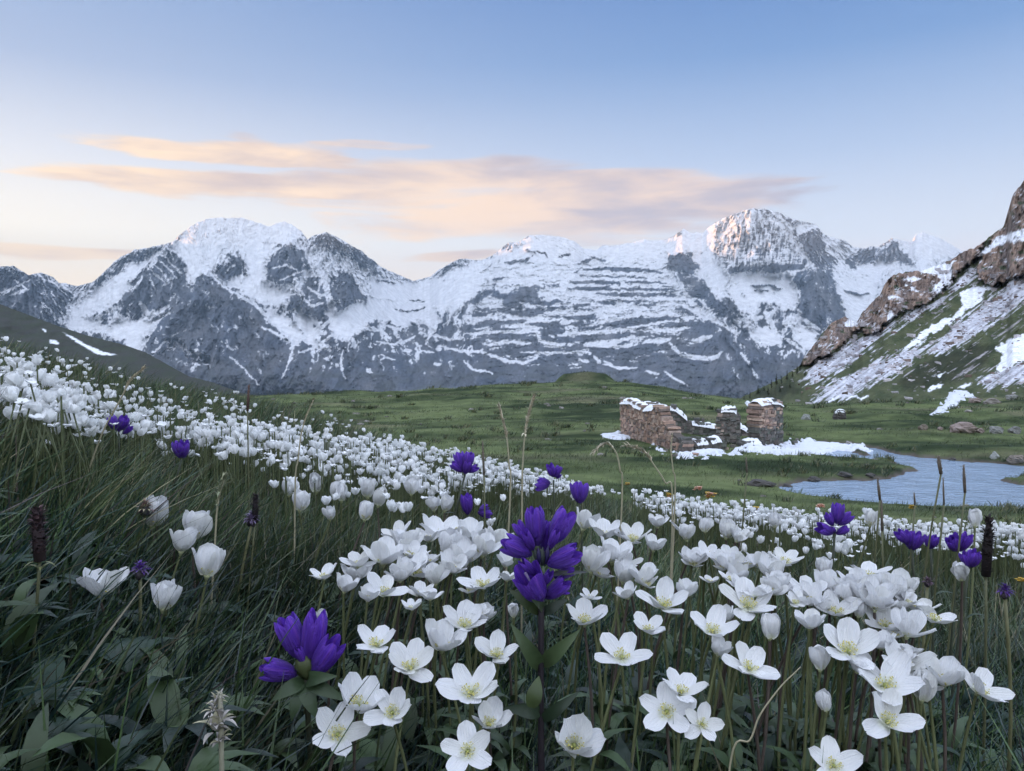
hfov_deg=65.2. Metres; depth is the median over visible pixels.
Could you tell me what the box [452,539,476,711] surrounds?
white anemone
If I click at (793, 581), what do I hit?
white anemone
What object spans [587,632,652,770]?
white anemone
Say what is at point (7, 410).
white anemone
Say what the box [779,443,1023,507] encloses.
water
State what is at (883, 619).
white anemone
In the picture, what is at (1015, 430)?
boulder
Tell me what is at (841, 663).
white anemone
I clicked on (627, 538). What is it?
white anemone
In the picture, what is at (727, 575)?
white anemone
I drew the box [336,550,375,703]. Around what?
white anemone
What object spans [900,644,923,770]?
white anemone
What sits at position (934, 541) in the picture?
purple bellflower
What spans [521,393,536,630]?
grass plume
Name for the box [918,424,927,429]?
boulder
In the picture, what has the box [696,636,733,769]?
white anemone
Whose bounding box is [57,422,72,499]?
white anemone
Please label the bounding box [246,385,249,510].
seed spike
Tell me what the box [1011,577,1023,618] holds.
yellow flower
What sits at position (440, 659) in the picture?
white anemone
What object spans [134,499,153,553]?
violet flower head
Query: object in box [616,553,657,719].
white anemone
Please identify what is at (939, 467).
seed spike
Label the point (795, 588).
white anemone
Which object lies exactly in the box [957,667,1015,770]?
white anemone
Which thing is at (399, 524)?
white anemone
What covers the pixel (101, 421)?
white anemone
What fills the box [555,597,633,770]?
white anemone
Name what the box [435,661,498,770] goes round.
white anemone
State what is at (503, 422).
grass plume
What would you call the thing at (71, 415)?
white anemone
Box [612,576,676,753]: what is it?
white anemone
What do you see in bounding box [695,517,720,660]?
white anemone
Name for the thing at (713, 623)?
white anemone
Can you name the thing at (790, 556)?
white anemone
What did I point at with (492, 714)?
white anemone
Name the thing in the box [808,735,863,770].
white anemone
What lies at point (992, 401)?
boulder
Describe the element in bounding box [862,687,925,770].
white anemone
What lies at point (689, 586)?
white anemone
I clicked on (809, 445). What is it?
snow
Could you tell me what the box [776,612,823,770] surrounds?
white anemone
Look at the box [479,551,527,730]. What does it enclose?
white anemone
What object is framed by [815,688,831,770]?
white anemone
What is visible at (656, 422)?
stone ruin
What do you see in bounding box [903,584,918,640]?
white anemone
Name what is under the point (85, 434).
white anemone
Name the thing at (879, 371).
scree rubble
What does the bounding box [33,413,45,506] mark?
white anemone
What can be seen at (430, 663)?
white anemone
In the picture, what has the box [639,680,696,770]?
white anemone
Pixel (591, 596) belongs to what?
white anemone
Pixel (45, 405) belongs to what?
white anemone
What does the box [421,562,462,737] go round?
white anemone
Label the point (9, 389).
white anemone
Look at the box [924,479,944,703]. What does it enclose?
seed spike
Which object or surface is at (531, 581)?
purple bellflower
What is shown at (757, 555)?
white anemone
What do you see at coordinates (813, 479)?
boulder
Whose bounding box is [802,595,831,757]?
white anemone
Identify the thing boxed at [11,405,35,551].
white anemone
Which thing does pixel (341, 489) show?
white anemone
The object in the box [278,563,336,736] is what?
white anemone
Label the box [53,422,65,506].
white anemone
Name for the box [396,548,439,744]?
white anemone
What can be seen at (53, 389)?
white anemone
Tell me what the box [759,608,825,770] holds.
white anemone
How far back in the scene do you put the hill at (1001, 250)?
177.29 m
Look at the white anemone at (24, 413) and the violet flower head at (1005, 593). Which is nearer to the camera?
the violet flower head at (1005, 593)
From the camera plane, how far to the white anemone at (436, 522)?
0.92 m
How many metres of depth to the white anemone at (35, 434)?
0.97 m
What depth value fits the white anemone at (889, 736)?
0.75 m
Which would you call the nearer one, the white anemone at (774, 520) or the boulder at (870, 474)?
the white anemone at (774, 520)
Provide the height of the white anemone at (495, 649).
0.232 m
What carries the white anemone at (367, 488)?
on the ground at (568, 413)
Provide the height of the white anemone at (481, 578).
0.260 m
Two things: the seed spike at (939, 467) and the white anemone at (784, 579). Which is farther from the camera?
the seed spike at (939, 467)
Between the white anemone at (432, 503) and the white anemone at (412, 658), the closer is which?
the white anemone at (412, 658)
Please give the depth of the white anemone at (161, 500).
0.99 m
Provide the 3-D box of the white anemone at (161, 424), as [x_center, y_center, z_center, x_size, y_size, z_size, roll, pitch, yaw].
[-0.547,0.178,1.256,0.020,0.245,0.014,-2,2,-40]
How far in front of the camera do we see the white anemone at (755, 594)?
0.71 m
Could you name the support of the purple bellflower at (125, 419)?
on the ground at (568, 413)
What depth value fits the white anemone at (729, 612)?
0.70 m
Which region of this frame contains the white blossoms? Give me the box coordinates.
[0,336,1023,622]
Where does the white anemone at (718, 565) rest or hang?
on the ground at (568, 413)
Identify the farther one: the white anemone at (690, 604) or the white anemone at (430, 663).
the white anemone at (690, 604)
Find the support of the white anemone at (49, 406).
on the ground at (568, 413)
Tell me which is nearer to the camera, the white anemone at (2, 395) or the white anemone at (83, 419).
the white anemone at (2, 395)
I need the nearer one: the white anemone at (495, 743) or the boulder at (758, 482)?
the white anemone at (495, 743)
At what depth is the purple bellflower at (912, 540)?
1.00 m
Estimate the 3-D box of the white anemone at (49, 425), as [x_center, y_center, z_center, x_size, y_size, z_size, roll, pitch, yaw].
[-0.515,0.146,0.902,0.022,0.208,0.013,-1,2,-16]
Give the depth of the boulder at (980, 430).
45.46 m
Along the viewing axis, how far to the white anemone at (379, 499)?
1.20 m
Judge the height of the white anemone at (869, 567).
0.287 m
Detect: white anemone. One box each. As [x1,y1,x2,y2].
[0,390,9,451]
[0,391,17,532]
[3,405,20,466]
[4,371,20,475]
[4,398,28,519]
[5,385,19,480]
[7,386,26,482]
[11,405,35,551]
[13,408,41,504]
[15,404,23,491]
[17,374,28,490]
[20,410,46,469]
[22,386,29,457]
[22,399,38,471]
[24,370,33,377]
[24,379,49,499]
[26,394,41,470]
[26,414,60,556]
[27,401,65,514]
[28,401,36,490]
[30,409,56,526]
[31,404,53,489]
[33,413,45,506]
[36,398,57,480]
[38,407,53,507]
[42,390,58,499]
[42,404,53,509]
[43,423,67,562]
[45,375,56,387]
[47,426,61,514]
[49,388,77,474]
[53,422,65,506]
[55,388,66,421]
[55,408,70,509]
[57,405,81,506]
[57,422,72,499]
[59,413,73,460]
[63,424,92,528]
[66,410,85,522]
[68,400,86,444]
[68,423,79,487]
[70,404,91,529]
[70,415,78,493]
[70,419,96,513]
[76,566,129,640]
[78,415,89,480]
[81,431,89,497]
[97,418,106,468]
[98,430,109,482]
[129,526,197,628]
[139,419,152,491]
[142,495,168,568]
[145,579,182,683]
[156,421,168,492]
[182,510,212,624]
[188,543,225,673]
[192,451,206,510]
[218,450,240,519]
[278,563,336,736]
[282,480,291,526]
[287,489,310,574]
[304,506,335,603]
[309,472,320,503]
[310,500,373,628]
[312,700,371,770]
[316,608,329,769]
[317,496,330,558]
[323,583,399,769]
[330,481,345,556]
[333,560,372,700]
[335,482,347,546]
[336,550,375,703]
[336,572,360,721]
[337,624,395,768]
[338,672,385,770]
[342,477,375,550]
[359,528,423,685]
[360,535,403,686]
[362,572,408,742]
[363,528,420,687]
[363,686,411,770]
[371,558,426,734]
[373,486,386,570]
[376,520,410,654]
[379,556,422,734]
[383,580,433,733]
[384,562,415,692]
[385,598,421,732]
[388,638,434,770]
[394,539,426,730]
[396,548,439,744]
[396,551,461,744]
[398,527,463,677]
[402,477,422,529]
[405,513,457,698]
[405,545,429,734]
[416,526,464,702]
[417,629,518,770]
[418,588,462,765]
[421,548,478,758]
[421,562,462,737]
[425,496,441,586]
[425,618,469,770]
[428,561,467,744]
[429,599,491,769]
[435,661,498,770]
[436,526,513,707]
[436,603,502,752]
[437,493,458,607]
[439,582,450,721]
[440,720,491,770]
[441,525,458,664]
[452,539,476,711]
[452,556,471,674]
[453,535,483,709]
[456,566,501,738]
[457,517,485,667]
[458,582,518,732]
[469,530,501,710]
[472,696,512,770]
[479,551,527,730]
[480,602,529,770]
[491,603,531,770]
[493,571,514,695]
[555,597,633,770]
[555,712,605,770]
[556,559,634,718]
[559,507,600,697]
[559,580,636,762]
[564,544,610,717]
[567,588,605,765]
[574,576,596,714]
[585,567,621,741]
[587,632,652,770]
[588,518,621,686]
[598,546,634,739]
[600,536,648,742]
[607,533,666,729]
[608,547,708,753]
[609,530,628,695]
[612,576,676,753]
[613,522,653,687]
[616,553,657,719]
[628,562,658,759]
[629,546,696,752]
[630,611,665,762]
[633,548,704,744]
[635,576,692,770]
[638,513,669,648]
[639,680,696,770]
[641,578,697,759]
[653,523,698,668]
[662,667,708,770]
[671,522,709,696]
[675,576,776,770]
[675,587,767,770]
[680,570,746,752]
[684,702,724,770]
[689,604,751,770]
[690,547,713,673]
[690,561,751,770]
[694,552,742,763]
[694,553,732,711]
[694,578,756,769]
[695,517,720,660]
[695,528,747,688]
[696,544,741,746]
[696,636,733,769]
[698,527,751,685]
[698,540,724,704]
[699,575,745,770]
[702,603,733,770]
[705,554,749,715]
[706,549,740,729]
[708,517,737,673]
[720,576,801,736]
[721,641,780,770]
[723,573,739,770]
[728,580,828,770]
[731,551,755,702]
[736,512,779,698]
[740,551,773,757]
[740,570,790,737]
[741,584,802,770]
[750,551,808,743]
[750,567,791,741]
[756,546,804,729]
[757,575,808,751]
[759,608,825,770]
[760,613,780,770]
[774,569,843,766]
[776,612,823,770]
[777,591,809,770]
[781,575,826,755]
[782,581,854,754]
[785,556,832,751]
[792,581,861,740]
[797,567,876,746]
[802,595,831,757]
[807,589,876,753]
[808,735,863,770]
[809,644,830,770]
[815,576,867,736]
[815,576,877,738]
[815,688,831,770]
[823,510,877,675]
[823,589,839,719]
[823,617,879,748]
[826,590,912,749]
[831,586,912,737]
[834,597,854,741]
[840,584,866,751]
[840,624,904,752]
[844,561,892,745]
[844,598,876,755]
[847,651,875,749]
[850,651,925,770]
[855,596,941,767]
[857,573,914,767]
[858,586,898,770]
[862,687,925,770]
[865,575,897,770]
[865,606,907,769]
[865,630,896,770]
[867,606,936,770]
[867,609,886,745]
[872,571,949,770]
[872,601,957,770]
[873,592,923,750]
[881,635,937,770]
[888,729,890,751]
[889,568,919,769]
[896,648,921,770]
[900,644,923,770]
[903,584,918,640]
[904,647,922,770]
[912,667,936,770]
[925,656,964,770]
[928,682,944,770]
[932,561,988,764]
[940,508,982,715]
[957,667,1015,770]
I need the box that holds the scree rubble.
[781,268,1023,403]
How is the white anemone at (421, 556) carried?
on the ground at (568, 413)
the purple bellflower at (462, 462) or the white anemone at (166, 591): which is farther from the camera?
the purple bellflower at (462, 462)
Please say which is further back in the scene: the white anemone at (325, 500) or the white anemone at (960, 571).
the white anemone at (325, 500)
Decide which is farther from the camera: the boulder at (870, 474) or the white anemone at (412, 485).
the boulder at (870, 474)
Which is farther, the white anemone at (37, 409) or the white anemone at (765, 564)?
the white anemone at (37, 409)
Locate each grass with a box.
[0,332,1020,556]
[0,366,1023,770]
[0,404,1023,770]
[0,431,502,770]
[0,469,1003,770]
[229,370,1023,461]
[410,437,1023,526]
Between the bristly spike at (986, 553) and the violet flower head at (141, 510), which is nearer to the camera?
the bristly spike at (986, 553)
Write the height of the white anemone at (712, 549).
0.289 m
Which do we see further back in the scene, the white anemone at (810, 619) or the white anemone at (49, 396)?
the white anemone at (49, 396)
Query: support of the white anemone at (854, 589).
on the ground at (568, 413)
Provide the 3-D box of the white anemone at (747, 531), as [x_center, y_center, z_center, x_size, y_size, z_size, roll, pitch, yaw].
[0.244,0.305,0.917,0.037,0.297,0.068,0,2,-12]
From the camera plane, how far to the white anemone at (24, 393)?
1.03 m
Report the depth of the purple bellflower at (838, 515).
0.95 m
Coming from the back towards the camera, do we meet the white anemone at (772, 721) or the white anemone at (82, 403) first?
the white anemone at (82, 403)
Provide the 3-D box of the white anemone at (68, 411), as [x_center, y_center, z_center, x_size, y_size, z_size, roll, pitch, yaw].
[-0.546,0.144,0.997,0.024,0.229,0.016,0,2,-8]
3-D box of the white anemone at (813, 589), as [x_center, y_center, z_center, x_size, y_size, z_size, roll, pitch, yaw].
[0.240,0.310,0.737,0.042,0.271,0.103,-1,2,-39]
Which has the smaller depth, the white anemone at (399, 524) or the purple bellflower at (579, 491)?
the white anemone at (399, 524)
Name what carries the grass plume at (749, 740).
on the ground at (568, 413)
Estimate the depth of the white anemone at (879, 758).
0.68 m
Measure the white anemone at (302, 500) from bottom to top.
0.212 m
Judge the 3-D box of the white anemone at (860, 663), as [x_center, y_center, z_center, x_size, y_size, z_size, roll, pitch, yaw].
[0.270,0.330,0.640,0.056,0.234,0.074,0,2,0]
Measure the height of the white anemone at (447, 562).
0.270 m
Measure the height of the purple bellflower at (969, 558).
0.293 m
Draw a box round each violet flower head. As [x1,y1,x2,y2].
[128,560,150,636]
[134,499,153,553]
[235,511,260,625]
[915,576,932,758]
[994,583,1014,770]
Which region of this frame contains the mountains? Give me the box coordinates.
[0,208,962,398]
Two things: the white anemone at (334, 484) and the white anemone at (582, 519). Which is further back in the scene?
the white anemone at (334, 484)
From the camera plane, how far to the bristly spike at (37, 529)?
0.60 m
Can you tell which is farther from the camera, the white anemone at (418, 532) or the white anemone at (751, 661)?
the white anemone at (418, 532)
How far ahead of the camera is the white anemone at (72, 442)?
0.98 m
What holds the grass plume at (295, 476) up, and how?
on the ground at (568, 413)
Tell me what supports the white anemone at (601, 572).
on the ground at (568, 413)
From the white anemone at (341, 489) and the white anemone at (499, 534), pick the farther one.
the white anemone at (341, 489)
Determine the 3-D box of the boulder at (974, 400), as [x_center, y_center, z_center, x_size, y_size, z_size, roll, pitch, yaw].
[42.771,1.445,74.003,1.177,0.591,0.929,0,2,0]
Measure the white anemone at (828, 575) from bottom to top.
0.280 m
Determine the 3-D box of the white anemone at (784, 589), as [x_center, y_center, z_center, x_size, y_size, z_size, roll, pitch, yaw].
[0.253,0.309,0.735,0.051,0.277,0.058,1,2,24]
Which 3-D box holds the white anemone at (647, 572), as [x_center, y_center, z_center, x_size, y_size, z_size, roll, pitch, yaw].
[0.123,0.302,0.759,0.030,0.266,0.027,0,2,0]
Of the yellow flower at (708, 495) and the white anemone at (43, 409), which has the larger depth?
the yellow flower at (708, 495)
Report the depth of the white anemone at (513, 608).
0.70 m
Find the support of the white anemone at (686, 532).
on the ground at (568, 413)
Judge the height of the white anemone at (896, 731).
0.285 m
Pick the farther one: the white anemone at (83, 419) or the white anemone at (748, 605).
the white anemone at (83, 419)
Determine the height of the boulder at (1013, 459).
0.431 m
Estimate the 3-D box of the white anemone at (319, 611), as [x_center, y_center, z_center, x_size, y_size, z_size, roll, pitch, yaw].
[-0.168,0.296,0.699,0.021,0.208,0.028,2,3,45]
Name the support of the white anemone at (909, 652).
on the ground at (568, 413)
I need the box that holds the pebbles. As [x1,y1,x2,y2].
[271,386,982,525]
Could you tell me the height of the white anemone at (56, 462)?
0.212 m
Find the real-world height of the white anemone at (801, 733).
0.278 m
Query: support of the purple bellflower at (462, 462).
on the ground at (568, 413)
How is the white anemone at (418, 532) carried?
on the ground at (568, 413)
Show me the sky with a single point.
(423, 137)
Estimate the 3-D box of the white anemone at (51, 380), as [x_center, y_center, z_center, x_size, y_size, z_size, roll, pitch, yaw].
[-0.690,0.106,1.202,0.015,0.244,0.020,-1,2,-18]
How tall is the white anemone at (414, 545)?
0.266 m
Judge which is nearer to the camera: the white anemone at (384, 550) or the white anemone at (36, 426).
the white anemone at (384, 550)
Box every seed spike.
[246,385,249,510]
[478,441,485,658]
[740,457,747,550]
[868,478,880,703]
[880,500,883,567]
[909,493,915,573]
[918,455,942,653]
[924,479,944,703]
[940,464,966,728]
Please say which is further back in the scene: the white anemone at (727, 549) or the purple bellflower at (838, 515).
the purple bellflower at (838, 515)
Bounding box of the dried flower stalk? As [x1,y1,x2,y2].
[194,689,237,770]
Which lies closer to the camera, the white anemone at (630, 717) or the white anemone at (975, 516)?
the white anemone at (630, 717)
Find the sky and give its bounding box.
[0,0,1023,285]
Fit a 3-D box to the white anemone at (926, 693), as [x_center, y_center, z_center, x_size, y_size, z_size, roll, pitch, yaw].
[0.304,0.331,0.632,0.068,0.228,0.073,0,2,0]
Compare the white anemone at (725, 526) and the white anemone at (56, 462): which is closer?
the white anemone at (725, 526)
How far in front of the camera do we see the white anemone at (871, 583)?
0.70 m
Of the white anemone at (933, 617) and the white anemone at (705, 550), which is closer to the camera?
the white anemone at (933, 617)
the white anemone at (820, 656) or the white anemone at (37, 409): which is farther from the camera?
the white anemone at (37, 409)
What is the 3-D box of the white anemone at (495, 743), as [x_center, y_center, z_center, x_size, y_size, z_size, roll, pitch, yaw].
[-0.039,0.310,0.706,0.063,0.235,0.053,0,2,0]
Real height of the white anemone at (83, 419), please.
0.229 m
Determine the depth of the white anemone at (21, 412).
0.88 m
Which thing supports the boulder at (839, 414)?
on the ground at (568, 413)
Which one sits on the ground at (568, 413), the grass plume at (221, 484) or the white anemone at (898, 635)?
the grass plume at (221, 484)
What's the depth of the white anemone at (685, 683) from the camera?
0.61 m
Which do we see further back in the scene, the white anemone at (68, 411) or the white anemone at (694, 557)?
the white anemone at (68, 411)
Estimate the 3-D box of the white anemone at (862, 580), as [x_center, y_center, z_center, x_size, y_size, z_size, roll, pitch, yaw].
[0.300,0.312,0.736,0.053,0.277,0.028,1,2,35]
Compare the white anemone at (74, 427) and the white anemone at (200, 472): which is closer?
the white anemone at (74, 427)
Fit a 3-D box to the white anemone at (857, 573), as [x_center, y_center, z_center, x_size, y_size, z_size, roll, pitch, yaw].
[0.309,0.313,0.768,0.064,0.284,0.076,-1,2,-26]
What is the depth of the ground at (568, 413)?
45.61 m
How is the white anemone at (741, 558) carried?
on the ground at (568, 413)
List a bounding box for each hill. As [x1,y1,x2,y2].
[0,304,250,395]
[739,181,1023,403]
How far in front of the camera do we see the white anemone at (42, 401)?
0.98 m
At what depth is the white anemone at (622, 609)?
0.82 m
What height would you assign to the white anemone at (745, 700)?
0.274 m
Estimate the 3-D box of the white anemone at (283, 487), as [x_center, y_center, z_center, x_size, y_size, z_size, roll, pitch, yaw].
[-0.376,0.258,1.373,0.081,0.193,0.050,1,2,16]
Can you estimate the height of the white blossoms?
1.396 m
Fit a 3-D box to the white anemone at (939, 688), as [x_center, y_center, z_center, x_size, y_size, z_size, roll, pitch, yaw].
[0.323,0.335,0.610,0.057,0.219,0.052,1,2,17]
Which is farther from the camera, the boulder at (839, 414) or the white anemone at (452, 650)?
the boulder at (839, 414)
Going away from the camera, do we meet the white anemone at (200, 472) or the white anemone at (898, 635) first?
the white anemone at (898, 635)
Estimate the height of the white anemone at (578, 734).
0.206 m
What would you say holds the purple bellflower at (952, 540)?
on the ground at (568, 413)
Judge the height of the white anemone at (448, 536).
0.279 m
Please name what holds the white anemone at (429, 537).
on the ground at (568, 413)
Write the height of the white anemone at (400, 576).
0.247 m
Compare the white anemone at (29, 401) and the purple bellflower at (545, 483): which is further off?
the purple bellflower at (545, 483)
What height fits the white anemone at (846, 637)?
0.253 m
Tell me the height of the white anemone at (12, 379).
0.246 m
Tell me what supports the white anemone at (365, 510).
on the ground at (568, 413)
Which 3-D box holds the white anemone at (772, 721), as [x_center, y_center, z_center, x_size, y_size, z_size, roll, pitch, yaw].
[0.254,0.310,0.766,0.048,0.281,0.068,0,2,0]
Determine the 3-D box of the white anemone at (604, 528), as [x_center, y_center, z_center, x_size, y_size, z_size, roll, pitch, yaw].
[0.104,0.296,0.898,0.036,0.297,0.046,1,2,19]
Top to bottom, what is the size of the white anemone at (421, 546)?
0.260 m
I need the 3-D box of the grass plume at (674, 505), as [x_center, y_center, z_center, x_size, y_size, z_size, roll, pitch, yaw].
[0.236,0.264,1.204,0.010,0.388,0.024,2,2,40]
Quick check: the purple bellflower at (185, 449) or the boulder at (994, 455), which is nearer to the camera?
the purple bellflower at (185, 449)
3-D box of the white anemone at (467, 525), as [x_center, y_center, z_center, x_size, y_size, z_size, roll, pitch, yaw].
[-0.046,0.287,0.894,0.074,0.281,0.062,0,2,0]
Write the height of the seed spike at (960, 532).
0.392 m
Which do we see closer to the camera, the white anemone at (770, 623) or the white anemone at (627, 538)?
the white anemone at (770, 623)
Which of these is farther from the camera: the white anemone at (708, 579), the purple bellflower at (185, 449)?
the purple bellflower at (185, 449)
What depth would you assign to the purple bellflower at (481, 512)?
1.25 m
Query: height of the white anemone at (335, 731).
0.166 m
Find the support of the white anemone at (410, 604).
on the ground at (568, 413)
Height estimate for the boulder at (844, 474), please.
0.222 m
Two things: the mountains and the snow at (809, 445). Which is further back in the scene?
the mountains
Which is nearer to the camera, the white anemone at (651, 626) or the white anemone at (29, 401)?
the white anemone at (651, 626)
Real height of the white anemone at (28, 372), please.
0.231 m
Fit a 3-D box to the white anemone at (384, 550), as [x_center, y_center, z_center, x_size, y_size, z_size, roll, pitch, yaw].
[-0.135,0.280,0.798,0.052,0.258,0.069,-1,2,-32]
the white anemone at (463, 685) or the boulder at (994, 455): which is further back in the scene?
the boulder at (994, 455)
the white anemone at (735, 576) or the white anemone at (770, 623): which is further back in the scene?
the white anemone at (735, 576)
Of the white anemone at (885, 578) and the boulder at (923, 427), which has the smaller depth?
the white anemone at (885, 578)
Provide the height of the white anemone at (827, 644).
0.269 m
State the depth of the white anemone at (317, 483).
1.45 m
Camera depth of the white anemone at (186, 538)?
0.83 m
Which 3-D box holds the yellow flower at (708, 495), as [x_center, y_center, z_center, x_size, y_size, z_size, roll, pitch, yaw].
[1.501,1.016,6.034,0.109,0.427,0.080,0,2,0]
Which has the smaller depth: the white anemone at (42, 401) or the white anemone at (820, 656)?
the white anemone at (820, 656)
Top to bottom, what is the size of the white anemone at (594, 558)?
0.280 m
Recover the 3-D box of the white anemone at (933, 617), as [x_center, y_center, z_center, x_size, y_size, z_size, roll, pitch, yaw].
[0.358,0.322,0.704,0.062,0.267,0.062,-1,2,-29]
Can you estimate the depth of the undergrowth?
0.66 m
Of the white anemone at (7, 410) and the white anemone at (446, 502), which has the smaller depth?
the white anemone at (7, 410)
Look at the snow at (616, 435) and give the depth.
42.90 m
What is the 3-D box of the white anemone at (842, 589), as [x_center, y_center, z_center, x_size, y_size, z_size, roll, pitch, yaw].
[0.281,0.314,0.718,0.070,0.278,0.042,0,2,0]
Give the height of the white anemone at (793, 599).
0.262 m
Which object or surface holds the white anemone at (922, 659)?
on the ground at (568, 413)
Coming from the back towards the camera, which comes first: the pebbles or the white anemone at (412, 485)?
the pebbles
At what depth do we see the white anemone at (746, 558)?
0.81 m
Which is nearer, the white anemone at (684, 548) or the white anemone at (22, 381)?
the white anemone at (684, 548)
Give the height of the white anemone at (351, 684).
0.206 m
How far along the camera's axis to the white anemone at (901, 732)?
0.64 m
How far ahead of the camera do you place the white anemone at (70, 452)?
0.98 m
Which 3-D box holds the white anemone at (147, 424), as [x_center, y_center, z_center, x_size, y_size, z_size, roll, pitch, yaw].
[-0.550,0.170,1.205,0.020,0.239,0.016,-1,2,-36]
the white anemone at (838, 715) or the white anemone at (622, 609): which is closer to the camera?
the white anemone at (838, 715)
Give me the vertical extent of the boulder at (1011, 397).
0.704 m
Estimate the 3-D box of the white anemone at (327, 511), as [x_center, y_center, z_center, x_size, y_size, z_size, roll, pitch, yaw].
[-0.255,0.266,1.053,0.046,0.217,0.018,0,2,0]
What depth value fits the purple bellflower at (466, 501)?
1.20 m
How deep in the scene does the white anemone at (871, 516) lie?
0.99 m
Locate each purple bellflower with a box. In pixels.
[103,415,132,481]
[170,439,189,500]
[259,608,345,770]
[441,451,479,589]
[460,492,472,596]
[478,503,492,565]
[499,506,586,770]
[534,462,562,552]
[570,481,588,629]
[814,502,854,623]
[893,528,925,647]
[924,534,951,700]
[945,531,973,699]
[949,548,982,726]
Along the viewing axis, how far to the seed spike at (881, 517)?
0.95 m
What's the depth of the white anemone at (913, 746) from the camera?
0.71 m
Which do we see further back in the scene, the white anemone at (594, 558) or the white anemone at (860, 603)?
the white anemone at (594, 558)
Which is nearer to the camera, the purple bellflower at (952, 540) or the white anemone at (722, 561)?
the white anemone at (722, 561)
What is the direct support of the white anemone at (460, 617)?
on the ground at (568, 413)
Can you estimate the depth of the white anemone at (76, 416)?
1.02 m
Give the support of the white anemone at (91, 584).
on the ground at (568, 413)
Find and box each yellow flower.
[692,486,701,499]
[704,492,716,498]
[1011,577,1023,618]
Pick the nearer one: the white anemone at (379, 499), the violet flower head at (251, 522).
the violet flower head at (251, 522)
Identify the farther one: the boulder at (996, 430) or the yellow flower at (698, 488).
the boulder at (996, 430)
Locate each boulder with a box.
[744,479,775,486]
[801,414,810,419]
[807,476,819,481]
[832,409,845,419]
[836,471,853,476]
[865,473,875,476]
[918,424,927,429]
[949,422,977,432]
[969,398,980,402]
[976,428,984,432]
[983,398,1000,403]
[989,426,1003,433]
[990,451,999,458]
[1005,394,1018,399]
[1006,455,1023,463]
[1007,426,1020,433]
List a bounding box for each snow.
[601,430,630,439]
[650,437,872,459]
[930,390,975,414]
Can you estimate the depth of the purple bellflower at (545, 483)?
1.60 m
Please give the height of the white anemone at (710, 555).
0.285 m
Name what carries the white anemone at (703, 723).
on the ground at (568, 413)
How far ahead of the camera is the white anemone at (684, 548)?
0.81 m
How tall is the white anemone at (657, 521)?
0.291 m
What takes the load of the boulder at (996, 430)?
on the ground at (568, 413)
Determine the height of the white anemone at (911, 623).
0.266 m
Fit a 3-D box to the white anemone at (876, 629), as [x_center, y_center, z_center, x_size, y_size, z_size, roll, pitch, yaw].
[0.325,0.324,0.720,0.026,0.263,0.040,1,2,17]
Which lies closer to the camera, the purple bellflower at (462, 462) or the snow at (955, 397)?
the purple bellflower at (462, 462)
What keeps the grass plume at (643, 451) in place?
on the ground at (568, 413)
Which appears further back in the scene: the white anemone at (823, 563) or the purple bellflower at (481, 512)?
the purple bellflower at (481, 512)
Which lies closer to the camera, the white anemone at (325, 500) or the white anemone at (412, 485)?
the white anemone at (325, 500)
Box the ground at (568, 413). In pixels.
[230,372,1023,528]
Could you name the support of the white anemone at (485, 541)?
on the ground at (568, 413)
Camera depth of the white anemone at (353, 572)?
0.78 m
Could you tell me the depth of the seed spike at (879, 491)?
0.96 m
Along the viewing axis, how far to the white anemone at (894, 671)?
0.62 m
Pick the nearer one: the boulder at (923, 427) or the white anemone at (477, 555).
the white anemone at (477, 555)
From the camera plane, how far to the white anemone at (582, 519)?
0.95 m
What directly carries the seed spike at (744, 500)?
on the ground at (568, 413)
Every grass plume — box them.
[73,364,145,506]
[209,472,228,623]
[294,398,313,562]
[498,403,511,675]
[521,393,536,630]
[590,440,622,622]
[620,442,672,655]
[670,432,675,621]
[728,667,799,770]
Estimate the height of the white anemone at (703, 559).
0.280 m
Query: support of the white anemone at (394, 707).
on the ground at (568, 413)
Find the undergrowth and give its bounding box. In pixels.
[0,437,1023,770]
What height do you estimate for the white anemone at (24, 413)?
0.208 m
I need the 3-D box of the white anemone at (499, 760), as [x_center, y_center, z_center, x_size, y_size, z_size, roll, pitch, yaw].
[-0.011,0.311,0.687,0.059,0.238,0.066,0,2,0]
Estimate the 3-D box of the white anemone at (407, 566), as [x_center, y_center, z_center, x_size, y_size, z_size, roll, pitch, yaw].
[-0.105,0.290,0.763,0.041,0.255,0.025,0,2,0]
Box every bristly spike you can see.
[23,504,54,680]
[246,493,259,619]
[977,514,996,766]
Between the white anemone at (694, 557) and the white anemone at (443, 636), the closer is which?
the white anemone at (443, 636)
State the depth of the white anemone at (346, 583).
0.74 m
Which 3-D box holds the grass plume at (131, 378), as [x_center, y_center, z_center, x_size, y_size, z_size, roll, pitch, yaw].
[-0.514,0.112,1.006,0.121,0.278,0.010,0,2,3]
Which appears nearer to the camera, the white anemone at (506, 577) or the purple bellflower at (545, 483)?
the white anemone at (506, 577)
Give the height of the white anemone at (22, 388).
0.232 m
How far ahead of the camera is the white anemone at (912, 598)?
0.71 m
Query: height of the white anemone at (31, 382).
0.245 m
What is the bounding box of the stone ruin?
[619,398,783,451]
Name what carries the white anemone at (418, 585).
on the ground at (568, 413)

